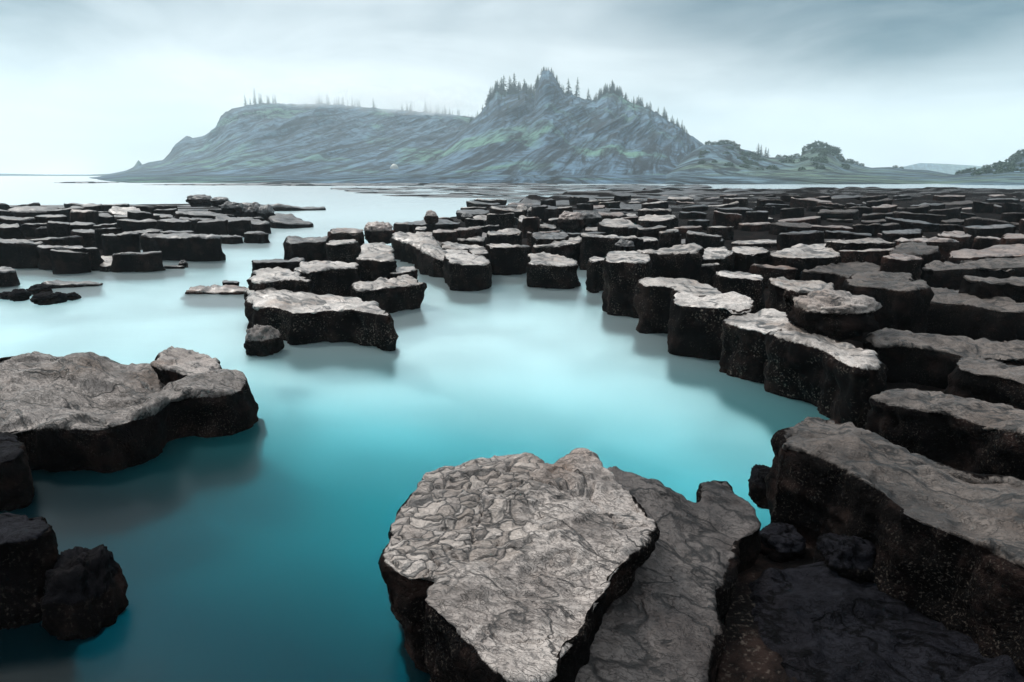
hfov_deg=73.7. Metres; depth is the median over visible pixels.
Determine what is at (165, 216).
rock block
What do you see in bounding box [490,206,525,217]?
basalt stone
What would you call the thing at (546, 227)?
rock slab
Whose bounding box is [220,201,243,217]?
boulder
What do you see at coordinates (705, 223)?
basalt stone
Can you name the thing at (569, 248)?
rock block
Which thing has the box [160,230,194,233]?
basalt stone
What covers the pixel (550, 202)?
basalt stone
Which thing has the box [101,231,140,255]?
rock block
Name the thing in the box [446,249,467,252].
rock slab
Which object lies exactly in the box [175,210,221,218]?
rock slab
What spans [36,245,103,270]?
rock block
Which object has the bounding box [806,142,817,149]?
round tree
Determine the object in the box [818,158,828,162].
round tree
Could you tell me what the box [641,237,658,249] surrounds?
rock block
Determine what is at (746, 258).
basalt stone
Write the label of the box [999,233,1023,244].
rock block
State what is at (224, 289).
rock slab
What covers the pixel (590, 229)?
rock slab
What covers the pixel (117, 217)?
basalt stone
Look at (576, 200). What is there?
basalt stone
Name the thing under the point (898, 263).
rock block
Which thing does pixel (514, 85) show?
conifer tree
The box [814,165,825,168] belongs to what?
round tree
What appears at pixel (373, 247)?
rock slab
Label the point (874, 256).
basalt stone
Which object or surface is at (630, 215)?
rock block
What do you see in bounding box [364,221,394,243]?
boulder
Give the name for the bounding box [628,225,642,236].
rock block
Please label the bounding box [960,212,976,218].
basalt stone
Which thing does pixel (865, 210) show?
basalt stone
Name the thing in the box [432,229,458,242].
rock block
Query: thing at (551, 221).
basalt stone
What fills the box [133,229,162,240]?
basalt stone
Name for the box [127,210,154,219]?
basalt stone
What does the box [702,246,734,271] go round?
rock block
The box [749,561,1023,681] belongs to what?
rock ledge
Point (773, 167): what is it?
round tree
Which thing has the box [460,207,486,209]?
basalt stone
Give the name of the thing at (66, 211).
basalt stone
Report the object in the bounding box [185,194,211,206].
boulder
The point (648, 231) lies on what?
basalt stone
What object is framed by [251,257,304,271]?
rock block
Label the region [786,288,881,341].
boulder
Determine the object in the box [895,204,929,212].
basalt stone
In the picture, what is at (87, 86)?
sky
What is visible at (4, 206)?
basalt stone
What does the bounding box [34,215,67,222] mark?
basalt stone
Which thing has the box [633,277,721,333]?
basalt stone
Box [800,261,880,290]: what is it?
rock slab
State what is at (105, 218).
basalt stone
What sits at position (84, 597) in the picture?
boulder
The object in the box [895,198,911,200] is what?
basalt stone
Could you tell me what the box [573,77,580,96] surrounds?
conifer tree
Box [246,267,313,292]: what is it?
rock block
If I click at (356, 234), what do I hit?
rock block
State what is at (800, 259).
rock block
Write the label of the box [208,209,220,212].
basalt stone
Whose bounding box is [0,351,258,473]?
rock slab
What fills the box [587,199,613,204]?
basalt stone
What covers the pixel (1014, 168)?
round tree
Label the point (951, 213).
basalt stone
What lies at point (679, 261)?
rock block
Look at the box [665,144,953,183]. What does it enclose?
hills
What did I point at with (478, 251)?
rock block
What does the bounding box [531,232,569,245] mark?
rock block
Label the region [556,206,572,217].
basalt stone
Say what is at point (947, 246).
basalt stone
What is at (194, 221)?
rock block
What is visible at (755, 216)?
basalt stone
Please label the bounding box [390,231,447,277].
rock ledge
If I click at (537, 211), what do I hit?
basalt stone
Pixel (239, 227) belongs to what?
basalt stone
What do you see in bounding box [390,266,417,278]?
rock block
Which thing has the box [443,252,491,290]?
basalt stone
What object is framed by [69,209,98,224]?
rock block
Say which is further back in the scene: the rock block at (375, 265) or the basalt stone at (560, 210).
the basalt stone at (560, 210)
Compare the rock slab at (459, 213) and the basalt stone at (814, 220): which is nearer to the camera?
the basalt stone at (814, 220)
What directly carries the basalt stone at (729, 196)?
on the ground
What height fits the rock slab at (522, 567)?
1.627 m
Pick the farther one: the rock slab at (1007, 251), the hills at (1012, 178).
the hills at (1012, 178)
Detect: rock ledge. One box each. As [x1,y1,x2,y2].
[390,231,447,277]
[575,466,760,681]
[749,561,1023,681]
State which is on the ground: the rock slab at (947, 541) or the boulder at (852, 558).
the boulder at (852, 558)
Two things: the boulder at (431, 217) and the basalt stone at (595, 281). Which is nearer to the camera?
the basalt stone at (595, 281)
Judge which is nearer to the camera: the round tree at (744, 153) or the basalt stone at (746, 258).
the basalt stone at (746, 258)
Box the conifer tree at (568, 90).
[564,78,571,94]
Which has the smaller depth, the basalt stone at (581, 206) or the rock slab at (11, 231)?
the rock slab at (11, 231)
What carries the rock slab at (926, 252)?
on the seabed
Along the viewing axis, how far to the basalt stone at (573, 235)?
20.23 m
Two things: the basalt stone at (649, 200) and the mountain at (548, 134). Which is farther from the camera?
the mountain at (548, 134)
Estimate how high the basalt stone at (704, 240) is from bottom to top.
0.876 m
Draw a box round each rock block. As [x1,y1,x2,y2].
[0,238,44,268]
[0,266,19,287]
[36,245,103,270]
[46,221,70,237]
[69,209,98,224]
[71,229,95,246]
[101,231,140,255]
[111,251,165,271]
[140,233,225,261]
[150,346,221,385]
[159,214,173,219]
[179,217,213,233]
[214,215,270,234]
[222,280,239,285]
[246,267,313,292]
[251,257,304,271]
[283,236,329,261]
[293,260,360,296]
[325,239,360,262]
[327,228,364,244]
[356,251,396,281]
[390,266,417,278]
[408,223,414,232]
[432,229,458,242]
[454,226,482,238]
[468,247,489,259]
[485,228,521,250]
[517,215,542,230]
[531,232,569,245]
[532,236,581,265]
[543,205,557,222]
[578,233,643,269]
[597,218,639,236]
[626,213,636,216]
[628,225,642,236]
[636,214,678,228]
[636,243,704,281]
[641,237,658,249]
[658,229,679,248]
[698,263,720,286]
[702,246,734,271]
[712,271,765,312]
[767,247,841,280]
[880,229,922,241]
[880,253,922,279]
[936,232,973,249]
[943,354,1023,409]
[958,275,1023,302]
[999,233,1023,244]
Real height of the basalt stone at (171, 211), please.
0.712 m
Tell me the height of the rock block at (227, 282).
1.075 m
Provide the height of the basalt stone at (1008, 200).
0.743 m
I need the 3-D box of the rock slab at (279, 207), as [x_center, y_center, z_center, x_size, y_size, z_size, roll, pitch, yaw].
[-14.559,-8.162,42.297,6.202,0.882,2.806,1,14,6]
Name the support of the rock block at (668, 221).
on the seabed
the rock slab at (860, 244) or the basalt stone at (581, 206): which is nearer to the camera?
the rock slab at (860, 244)
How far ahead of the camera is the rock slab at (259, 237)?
22.07 m
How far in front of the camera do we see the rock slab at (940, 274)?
11.65 m
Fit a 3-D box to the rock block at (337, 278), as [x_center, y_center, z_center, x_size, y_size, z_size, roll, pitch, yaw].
[-3.249,-0.565,12.107,1.198,1.624,1.550,0,14,0]
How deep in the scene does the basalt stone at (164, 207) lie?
35.15 m
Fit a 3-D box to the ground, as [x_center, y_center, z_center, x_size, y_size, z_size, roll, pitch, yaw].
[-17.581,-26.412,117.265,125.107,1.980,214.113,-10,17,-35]
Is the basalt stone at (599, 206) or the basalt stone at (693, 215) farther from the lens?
the basalt stone at (599, 206)
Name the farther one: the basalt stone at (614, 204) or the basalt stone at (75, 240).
the basalt stone at (614, 204)
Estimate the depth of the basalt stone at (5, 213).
29.84 m
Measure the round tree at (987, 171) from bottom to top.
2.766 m
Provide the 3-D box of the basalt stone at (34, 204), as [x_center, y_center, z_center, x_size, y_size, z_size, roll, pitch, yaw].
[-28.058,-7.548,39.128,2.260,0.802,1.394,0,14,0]
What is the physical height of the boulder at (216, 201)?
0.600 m
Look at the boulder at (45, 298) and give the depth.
11.71 m
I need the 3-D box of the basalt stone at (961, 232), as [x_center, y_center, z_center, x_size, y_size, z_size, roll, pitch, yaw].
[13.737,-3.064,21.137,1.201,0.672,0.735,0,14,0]
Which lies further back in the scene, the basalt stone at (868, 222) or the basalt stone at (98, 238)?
the basalt stone at (868, 222)
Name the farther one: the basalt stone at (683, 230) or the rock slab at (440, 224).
the rock slab at (440, 224)
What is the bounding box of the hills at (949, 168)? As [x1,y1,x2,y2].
[904,163,982,173]
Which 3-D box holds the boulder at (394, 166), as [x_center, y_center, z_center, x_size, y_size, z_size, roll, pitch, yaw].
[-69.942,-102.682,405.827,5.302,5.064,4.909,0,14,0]
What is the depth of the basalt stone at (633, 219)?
24.70 m
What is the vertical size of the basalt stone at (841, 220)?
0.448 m
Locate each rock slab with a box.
[0,216,36,228]
[0,223,24,238]
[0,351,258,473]
[8,206,61,216]
[41,280,102,288]
[70,204,104,211]
[99,256,111,271]
[108,206,139,215]
[164,265,184,268]
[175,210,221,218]
[185,284,247,294]
[219,235,242,243]
[243,202,325,210]
[244,231,269,243]
[244,287,398,350]
[268,213,313,228]
[350,274,426,312]
[359,242,394,259]
[378,448,659,681]
[393,219,459,232]
[413,227,426,232]
[416,231,432,235]
[442,241,483,250]
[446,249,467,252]
[456,209,489,218]
[456,236,486,248]
[472,215,486,225]
[526,252,580,288]
[539,224,556,231]
[584,227,597,232]
[598,212,624,220]
[637,208,671,216]
[763,322,888,428]
[764,417,1023,676]
[791,244,835,252]
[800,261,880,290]
[825,237,896,251]
[862,328,1023,388]
[864,388,1023,479]
[888,241,940,269]
[920,256,1023,288]
[926,287,1023,341]
[947,244,1023,261]
[972,236,1000,249]
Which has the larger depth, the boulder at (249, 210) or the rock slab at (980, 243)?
the boulder at (249, 210)
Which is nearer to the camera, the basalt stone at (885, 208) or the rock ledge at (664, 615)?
the rock ledge at (664, 615)
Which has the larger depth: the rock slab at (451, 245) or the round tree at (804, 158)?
the round tree at (804, 158)
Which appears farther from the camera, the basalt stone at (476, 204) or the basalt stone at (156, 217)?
the basalt stone at (476, 204)
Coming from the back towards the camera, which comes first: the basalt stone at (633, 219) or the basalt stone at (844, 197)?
the basalt stone at (844, 197)
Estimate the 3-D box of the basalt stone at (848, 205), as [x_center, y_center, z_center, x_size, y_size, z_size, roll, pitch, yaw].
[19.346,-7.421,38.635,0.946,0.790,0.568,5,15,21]
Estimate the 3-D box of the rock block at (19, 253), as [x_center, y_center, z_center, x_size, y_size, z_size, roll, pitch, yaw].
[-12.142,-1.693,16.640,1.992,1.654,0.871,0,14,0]
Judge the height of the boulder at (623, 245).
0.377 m
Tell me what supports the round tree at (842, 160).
on the hills at (688, 169)
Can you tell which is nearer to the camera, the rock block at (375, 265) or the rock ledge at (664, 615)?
the rock ledge at (664, 615)
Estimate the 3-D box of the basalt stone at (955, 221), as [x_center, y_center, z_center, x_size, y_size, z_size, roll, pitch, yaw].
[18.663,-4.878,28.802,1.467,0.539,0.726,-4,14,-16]
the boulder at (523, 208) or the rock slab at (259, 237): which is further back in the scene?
the boulder at (523, 208)
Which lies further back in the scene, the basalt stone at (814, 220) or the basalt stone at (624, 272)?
the basalt stone at (814, 220)
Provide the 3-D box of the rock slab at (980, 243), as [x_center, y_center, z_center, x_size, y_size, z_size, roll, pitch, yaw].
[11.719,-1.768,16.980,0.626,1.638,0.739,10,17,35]
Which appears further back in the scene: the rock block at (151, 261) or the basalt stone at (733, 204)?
the basalt stone at (733, 204)
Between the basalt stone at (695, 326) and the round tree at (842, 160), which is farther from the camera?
the round tree at (842, 160)
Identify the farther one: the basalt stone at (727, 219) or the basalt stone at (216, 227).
the basalt stone at (727, 219)
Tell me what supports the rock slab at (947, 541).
on the seabed
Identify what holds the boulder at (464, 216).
on the ground
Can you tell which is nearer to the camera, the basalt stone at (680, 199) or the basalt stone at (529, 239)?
the basalt stone at (529, 239)
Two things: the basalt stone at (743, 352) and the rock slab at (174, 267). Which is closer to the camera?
the basalt stone at (743, 352)
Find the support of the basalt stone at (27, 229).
on the ground
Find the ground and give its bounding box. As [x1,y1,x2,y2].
[9,181,1023,681]
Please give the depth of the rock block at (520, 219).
25.13 m
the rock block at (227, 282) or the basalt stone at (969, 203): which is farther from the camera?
the basalt stone at (969, 203)
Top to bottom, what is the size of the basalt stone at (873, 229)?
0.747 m
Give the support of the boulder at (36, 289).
on the water
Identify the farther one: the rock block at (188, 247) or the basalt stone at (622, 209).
the basalt stone at (622, 209)
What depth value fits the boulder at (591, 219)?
24.95 m
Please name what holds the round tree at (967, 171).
on the hills at (1012, 178)
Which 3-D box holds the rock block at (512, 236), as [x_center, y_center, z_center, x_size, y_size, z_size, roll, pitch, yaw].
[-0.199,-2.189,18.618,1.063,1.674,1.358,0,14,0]
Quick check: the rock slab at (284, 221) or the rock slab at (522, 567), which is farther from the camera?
the rock slab at (284, 221)
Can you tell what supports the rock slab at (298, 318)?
on the seabed
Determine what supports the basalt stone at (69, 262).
in the water
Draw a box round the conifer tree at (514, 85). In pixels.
[510,74,517,94]
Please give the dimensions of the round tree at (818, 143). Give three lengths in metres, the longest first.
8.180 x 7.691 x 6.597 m
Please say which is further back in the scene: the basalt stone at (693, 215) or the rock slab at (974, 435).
the basalt stone at (693, 215)
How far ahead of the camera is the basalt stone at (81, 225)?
22.15 m
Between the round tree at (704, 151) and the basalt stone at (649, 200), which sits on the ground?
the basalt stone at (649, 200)
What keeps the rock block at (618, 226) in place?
on the seabed
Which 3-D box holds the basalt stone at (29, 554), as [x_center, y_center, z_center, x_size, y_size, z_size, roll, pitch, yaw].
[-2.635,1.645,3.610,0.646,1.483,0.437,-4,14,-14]
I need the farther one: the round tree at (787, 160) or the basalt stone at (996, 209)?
the round tree at (787, 160)
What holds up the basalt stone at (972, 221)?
on the ground
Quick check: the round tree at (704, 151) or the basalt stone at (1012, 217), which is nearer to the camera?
the basalt stone at (1012, 217)
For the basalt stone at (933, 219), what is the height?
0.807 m
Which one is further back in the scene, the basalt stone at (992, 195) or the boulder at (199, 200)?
the basalt stone at (992, 195)
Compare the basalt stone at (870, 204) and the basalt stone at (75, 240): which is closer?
the basalt stone at (75, 240)
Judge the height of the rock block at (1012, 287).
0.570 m
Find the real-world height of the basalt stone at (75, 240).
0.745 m
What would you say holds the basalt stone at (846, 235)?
on the ground
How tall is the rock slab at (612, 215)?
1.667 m
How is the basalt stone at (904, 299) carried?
on the seabed
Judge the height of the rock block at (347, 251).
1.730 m
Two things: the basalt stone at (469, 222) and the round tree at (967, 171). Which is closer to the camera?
the basalt stone at (469, 222)
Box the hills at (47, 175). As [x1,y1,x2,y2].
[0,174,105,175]
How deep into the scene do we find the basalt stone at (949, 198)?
45.86 m
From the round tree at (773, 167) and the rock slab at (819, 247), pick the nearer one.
the rock slab at (819, 247)
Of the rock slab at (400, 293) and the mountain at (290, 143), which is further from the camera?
the mountain at (290, 143)
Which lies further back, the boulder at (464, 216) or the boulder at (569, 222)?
the boulder at (464, 216)
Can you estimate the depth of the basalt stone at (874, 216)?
29.73 m
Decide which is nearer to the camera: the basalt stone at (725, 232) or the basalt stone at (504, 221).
the basalt stone at (725, 232)
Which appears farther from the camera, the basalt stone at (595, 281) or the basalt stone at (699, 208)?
the basalt stone at (699, 208)
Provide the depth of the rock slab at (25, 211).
30.14 m
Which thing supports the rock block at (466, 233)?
on the seabed
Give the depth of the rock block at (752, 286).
10.41 m
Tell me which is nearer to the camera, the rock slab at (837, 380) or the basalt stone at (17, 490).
the basalt stone at (17, 490)
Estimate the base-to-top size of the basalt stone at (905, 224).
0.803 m
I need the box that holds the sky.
[0,0,1023,173]
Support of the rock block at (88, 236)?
on the seabed
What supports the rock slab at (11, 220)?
on the seabed
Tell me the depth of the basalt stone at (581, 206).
39.20 m
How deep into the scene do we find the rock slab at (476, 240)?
19.13 m
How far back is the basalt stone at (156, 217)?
28.58 m
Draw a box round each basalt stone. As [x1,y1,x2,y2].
[0,203,9,210]
[0,209,11,216]
[0,432,34,511]
[0,512,59,629]
[10,202,39,207]
[21,223,46,236]
[29,235,86,247]
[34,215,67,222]
[34,226,48,237]
[40,205,65,208]
[47,207,85,222]
[50,249,90,273]
[64,203,98,207]
[70,221,95,232]
[93,223,117,229]
[94,228,122,248]
[98,213,116,224]
[102,203,129,210]
[114,215,127,219]
[116,219,156,230]
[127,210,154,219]
[130,206,154,213]
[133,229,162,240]
[153,214,160,220]
[154,208,176,216]
[155,205,177,210]
[156,218,193,230]
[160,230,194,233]
[195,219,227,234]
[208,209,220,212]
[228,220,251,236]
[237,217,263,220]
[439,217,453,221]
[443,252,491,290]
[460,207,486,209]
[464,218,484,227]
[466,201,500,207]
[468,225,499,232]
[474,198,506,204]
[485,213,514,229]
[485,243,531,274]
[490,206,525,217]
[508,203,533,204]
[513,217,517,224]
[522,217,539,237]
[526,230,559,249]
[531,205,547,221]
[540,199,555,206]
[548,218,558,228]
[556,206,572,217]
[567,232,606,237]
[569,197,588,204]
[576,203,593,209]
[585,256,604,292]
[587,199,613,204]
[593,205,604,208]
[598,201,620,208]
[602,251,651,318]
[610,208,633,211]
[614,194,630,201]
[623,216,638,224]
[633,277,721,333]
[637,225,666,241]
[641,201,668,208]
[647,198,662,202]
[667,196,693,201]
[667,291,755,360]
[674,226,702,238]
[676,201,697,204]
[679,211,706,218]
[681,239,724,246]
[682,204,708,211]
[685,230,721,248]
[687,219,709,230]
[706,226,733,239]
[707,201,738,207]
[712,211,741,229]
[713,207,752,219]
[719,308,791,383]
[720,194,736,197]
[723,197,747,206]
[730,246,769,272]
[731,239,776,247]
[738,222,770,231]
[743,210,768,222]
[748,264,797,287]
[754,206,774,214]
[756,198,784,206]
[764,203,789,213]
[765,277,833,324]
[769,221,811,234]
[776,230,824,250]
[778,216,820,225]
[780,195,803,201]
[780,207,803,218]
[789,197,832,208]
[806,206,840,211]
[811,225,852,235]
[814,196,830,200]
[815,209,858,219]
[816,202,844,208]
[824,230,871,239]
[824,239,845,243]
[826,219,853,222]
[831,195,863,199]
[838,248,893,265]
[842,270,933,341]
[844,206,872,217]
[846,203,862,207]
[852,223,899,236]
[859,212,892,221]
[860,194,887,200]
[861,219,885,224]
[866,198,892,207]
[871,204,897,212]
[885,217,940,231]
[893,195,910,198]
[893,211,947,223]
[893,236,959,262]
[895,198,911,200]
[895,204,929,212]
[910,203,945,209]
[927,207,961,219]
[932,195,965,200]
[939,224,963,231]
[940,218,963,224]
[941,200,972,206]
[943,231,964,233]
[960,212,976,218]
[963,217,1015,226]
[963,224,1015,237]
[972,201,1001,212]
[985,198,1019,202]
[987,194,1013,196]
[992,204,1023,213]
[1000,203,1023,212]
[1000,212,1023,222]
[1019,219,1023,233]
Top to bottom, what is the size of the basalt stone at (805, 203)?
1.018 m
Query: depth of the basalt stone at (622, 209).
37.97 m
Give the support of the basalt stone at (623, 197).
on the ground
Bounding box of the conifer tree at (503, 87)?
[501,76,509,94]
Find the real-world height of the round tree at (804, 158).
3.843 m
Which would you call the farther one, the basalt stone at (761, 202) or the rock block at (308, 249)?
the basalt stone at (761, 202)
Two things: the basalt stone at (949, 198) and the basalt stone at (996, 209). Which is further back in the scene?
the basalt stone at (949, 198)
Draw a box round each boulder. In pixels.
[0,291,9,299]
[7,288,31,301]
[26,284,52,294]
[29,291,61,304]
[40,544,128,640]
[55,292,67,302]
[67,292,81,300]
[178,260,187,266]
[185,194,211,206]
[210,197,228,206]
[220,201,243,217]
[241,202,259,216]
[244,324,284,356]
[257,204,274,220]
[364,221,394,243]
[390,164,397,168]
[424,210,438,224]
[460,213,472,221]
[516,205,527,215]
[528,207,531,216]
[557,211,584,232]
[581,211,600,228]
[615,239,634,250]
[748,464,770,508]
[759,522,805,562]
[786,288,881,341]
[813,533,876,583]
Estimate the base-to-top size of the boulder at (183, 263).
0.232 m
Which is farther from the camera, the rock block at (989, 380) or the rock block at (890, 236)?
the rock block at (890, 236)
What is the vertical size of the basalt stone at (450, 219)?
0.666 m
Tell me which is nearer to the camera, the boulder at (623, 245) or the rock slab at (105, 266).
the boulder at (623, 245)
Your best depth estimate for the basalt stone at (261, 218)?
27.59 m
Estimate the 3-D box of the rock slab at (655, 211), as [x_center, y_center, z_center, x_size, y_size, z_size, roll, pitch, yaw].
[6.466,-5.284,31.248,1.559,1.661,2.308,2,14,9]
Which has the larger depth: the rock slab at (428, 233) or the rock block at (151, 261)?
the rock slab at (428, 233)
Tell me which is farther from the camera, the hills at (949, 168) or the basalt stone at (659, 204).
the hills at (949, 168)
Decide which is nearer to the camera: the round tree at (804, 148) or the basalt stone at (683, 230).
the basalt stone at (683, 230)
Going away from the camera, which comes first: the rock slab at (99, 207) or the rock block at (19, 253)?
the rock block at (19, 253)
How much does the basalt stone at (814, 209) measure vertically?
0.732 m
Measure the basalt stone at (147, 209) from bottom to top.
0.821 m
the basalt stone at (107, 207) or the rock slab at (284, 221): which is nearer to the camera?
the rock slab at (284, 221)
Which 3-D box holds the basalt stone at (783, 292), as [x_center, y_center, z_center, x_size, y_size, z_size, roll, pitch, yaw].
[3.798,0.097,9.049,0.954,1.796,1.016,0,14,0]
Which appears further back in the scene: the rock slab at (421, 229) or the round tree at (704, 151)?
the round tree at (704, 151)
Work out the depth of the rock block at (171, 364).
6.50 m
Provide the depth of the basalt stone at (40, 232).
22.71 m
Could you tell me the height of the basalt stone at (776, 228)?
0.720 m
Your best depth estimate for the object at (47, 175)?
652.91 m
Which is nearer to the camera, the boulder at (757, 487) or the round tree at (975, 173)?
the boulder at (757, 487)
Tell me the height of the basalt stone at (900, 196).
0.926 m
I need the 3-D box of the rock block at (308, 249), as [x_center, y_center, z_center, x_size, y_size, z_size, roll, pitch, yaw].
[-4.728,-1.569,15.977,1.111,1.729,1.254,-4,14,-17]
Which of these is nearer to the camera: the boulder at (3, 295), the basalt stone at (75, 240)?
the boulder at (3, 295)
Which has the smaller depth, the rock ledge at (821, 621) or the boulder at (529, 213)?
the rock ledge at (821, 621)
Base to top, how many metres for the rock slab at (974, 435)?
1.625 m
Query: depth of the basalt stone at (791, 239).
16.78 m
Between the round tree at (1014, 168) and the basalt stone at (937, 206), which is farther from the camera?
the round tree at (1014, 168)
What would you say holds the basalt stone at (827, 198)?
on the ground
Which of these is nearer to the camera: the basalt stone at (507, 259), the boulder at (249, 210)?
the basalt stone at (507, 259)
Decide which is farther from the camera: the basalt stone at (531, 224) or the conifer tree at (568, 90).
the conifer tree at (568, 90)
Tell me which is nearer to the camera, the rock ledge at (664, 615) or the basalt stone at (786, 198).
the rock ledge at (664, 615)
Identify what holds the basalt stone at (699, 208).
on the ground
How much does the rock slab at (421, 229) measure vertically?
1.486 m
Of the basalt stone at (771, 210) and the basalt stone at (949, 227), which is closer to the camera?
the basalt stone at (949, 227)
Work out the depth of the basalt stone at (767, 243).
20.11 m
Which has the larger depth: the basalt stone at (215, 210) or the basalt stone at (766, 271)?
the basalt stone at (215, 210)
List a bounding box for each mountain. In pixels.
[89,103,475,182]
[400,70,703,183]
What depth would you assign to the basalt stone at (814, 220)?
26.82 m
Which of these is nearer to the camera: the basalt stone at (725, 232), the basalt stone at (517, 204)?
the basalt stone at (725, 232)
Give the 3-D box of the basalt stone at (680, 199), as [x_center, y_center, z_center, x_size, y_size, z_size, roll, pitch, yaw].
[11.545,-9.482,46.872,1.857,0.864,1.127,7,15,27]
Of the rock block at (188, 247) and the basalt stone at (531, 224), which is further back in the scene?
the basalt stone at (531, 224)
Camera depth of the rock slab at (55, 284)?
13.60 m
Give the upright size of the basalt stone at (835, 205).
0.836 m
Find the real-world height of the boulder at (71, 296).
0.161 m
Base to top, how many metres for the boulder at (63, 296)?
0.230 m
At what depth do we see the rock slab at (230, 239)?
21.92 m
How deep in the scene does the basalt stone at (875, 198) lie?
46.51 m
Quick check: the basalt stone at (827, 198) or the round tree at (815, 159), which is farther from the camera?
the round tree at (815, 159)
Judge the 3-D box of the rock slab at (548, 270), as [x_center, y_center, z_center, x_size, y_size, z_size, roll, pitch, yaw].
[0.825,-1.047,14.274,1.184,1.528,1.860,0,14,0]
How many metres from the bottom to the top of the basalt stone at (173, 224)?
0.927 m
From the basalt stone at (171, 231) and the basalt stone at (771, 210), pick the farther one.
the basalt stone at (771, 210)
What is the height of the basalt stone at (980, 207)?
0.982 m
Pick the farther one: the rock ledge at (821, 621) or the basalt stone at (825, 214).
the basalt stone at (825, 214)
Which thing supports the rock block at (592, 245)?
on the seabed
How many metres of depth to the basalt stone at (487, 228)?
23.49 m
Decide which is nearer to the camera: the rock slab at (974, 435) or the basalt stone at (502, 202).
the rock slab at (974, 435)
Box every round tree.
[699,150,709,154]
[737,155,749,160]
[739,151,750,155]
[766,165,779,169]
[781,158,794,162]
[799,156,809,161]
[802,146,809,151]
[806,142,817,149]
[810,148,823,152]
[812,140,823,147]
[812,156,822,161]
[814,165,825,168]
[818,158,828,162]
[836,156,845,161]
[960,168,972,173]
[971,171,980,175]
[983,169,992,173]
[1006,163,1017,167]
[1006,166,1019,171]
[1013,153,1023,158]
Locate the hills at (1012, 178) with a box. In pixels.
[938,158,1023,184]
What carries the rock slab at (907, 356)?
on the seabed
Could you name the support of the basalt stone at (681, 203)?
on the ground
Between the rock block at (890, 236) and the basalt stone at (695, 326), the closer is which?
the basalt stone at (695, 326)
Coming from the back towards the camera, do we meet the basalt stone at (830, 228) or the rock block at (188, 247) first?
the basalt stone at (830, 228)
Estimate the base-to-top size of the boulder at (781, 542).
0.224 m
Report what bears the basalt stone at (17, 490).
on the seabed
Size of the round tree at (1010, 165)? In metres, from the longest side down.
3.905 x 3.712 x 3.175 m
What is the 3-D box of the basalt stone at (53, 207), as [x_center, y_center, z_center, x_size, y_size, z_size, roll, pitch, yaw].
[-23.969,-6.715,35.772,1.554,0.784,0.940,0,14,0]
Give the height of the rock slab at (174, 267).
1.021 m
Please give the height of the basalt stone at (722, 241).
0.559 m
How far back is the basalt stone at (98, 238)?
19.11 m
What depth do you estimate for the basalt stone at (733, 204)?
40.53 m
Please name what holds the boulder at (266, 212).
on the rock slab at (284, 221)
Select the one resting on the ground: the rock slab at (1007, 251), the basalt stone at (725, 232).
the basalt stone at (725, 232)
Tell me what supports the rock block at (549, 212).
on the seabed
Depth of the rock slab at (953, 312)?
8.54 m
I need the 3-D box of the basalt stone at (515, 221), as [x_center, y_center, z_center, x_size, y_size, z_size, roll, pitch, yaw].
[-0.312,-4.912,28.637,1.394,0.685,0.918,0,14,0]
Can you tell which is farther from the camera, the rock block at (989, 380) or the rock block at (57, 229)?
the rock block at (57, 229)
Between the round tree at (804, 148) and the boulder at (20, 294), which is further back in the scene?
the round tree at (804, 148)
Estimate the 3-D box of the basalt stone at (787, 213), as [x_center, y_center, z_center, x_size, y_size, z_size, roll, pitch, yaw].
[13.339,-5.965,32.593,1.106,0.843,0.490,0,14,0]
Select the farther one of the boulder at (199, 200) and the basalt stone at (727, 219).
the boulder at (199, 200)
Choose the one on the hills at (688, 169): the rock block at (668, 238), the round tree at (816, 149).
the round tree at (816, 149)
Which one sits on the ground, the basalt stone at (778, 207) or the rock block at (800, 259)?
the basalt stone at (778, 207)
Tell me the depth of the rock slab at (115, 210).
31.46 m
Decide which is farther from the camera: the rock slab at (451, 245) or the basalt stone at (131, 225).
the basalt stone at (131, 225)
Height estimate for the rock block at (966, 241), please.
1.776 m
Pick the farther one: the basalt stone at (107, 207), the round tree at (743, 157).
the round tree at (743, 157)
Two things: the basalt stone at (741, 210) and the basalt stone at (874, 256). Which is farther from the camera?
the basalt stone at (741, 210)
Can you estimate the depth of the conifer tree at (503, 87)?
564.65 m
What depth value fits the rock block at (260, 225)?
25.66 m
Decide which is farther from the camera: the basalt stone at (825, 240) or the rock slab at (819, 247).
the basalt stone at (825, 240)
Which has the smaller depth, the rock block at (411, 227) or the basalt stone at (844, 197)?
the rock block at (411, 227)
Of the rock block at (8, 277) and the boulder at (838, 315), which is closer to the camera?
the boulder at (838, 315)
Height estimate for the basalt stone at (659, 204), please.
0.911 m
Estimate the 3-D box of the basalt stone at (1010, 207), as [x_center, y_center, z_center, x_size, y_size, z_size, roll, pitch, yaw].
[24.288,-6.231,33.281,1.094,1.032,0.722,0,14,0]
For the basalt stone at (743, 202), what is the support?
on the ground
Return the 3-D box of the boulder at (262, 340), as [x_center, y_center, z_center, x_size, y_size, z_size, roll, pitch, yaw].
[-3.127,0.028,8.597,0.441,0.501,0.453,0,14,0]
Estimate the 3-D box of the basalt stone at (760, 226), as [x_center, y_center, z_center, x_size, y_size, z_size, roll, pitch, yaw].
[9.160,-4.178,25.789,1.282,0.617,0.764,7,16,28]
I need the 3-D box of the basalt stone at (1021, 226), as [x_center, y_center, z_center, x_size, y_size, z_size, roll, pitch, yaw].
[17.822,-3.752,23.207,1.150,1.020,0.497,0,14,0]
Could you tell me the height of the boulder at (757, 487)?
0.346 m
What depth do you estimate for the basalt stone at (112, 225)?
20.71 m
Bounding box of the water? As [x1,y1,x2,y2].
[0,174,1023,681]
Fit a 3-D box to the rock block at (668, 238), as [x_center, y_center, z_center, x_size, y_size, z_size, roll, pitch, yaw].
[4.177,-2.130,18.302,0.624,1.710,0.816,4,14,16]

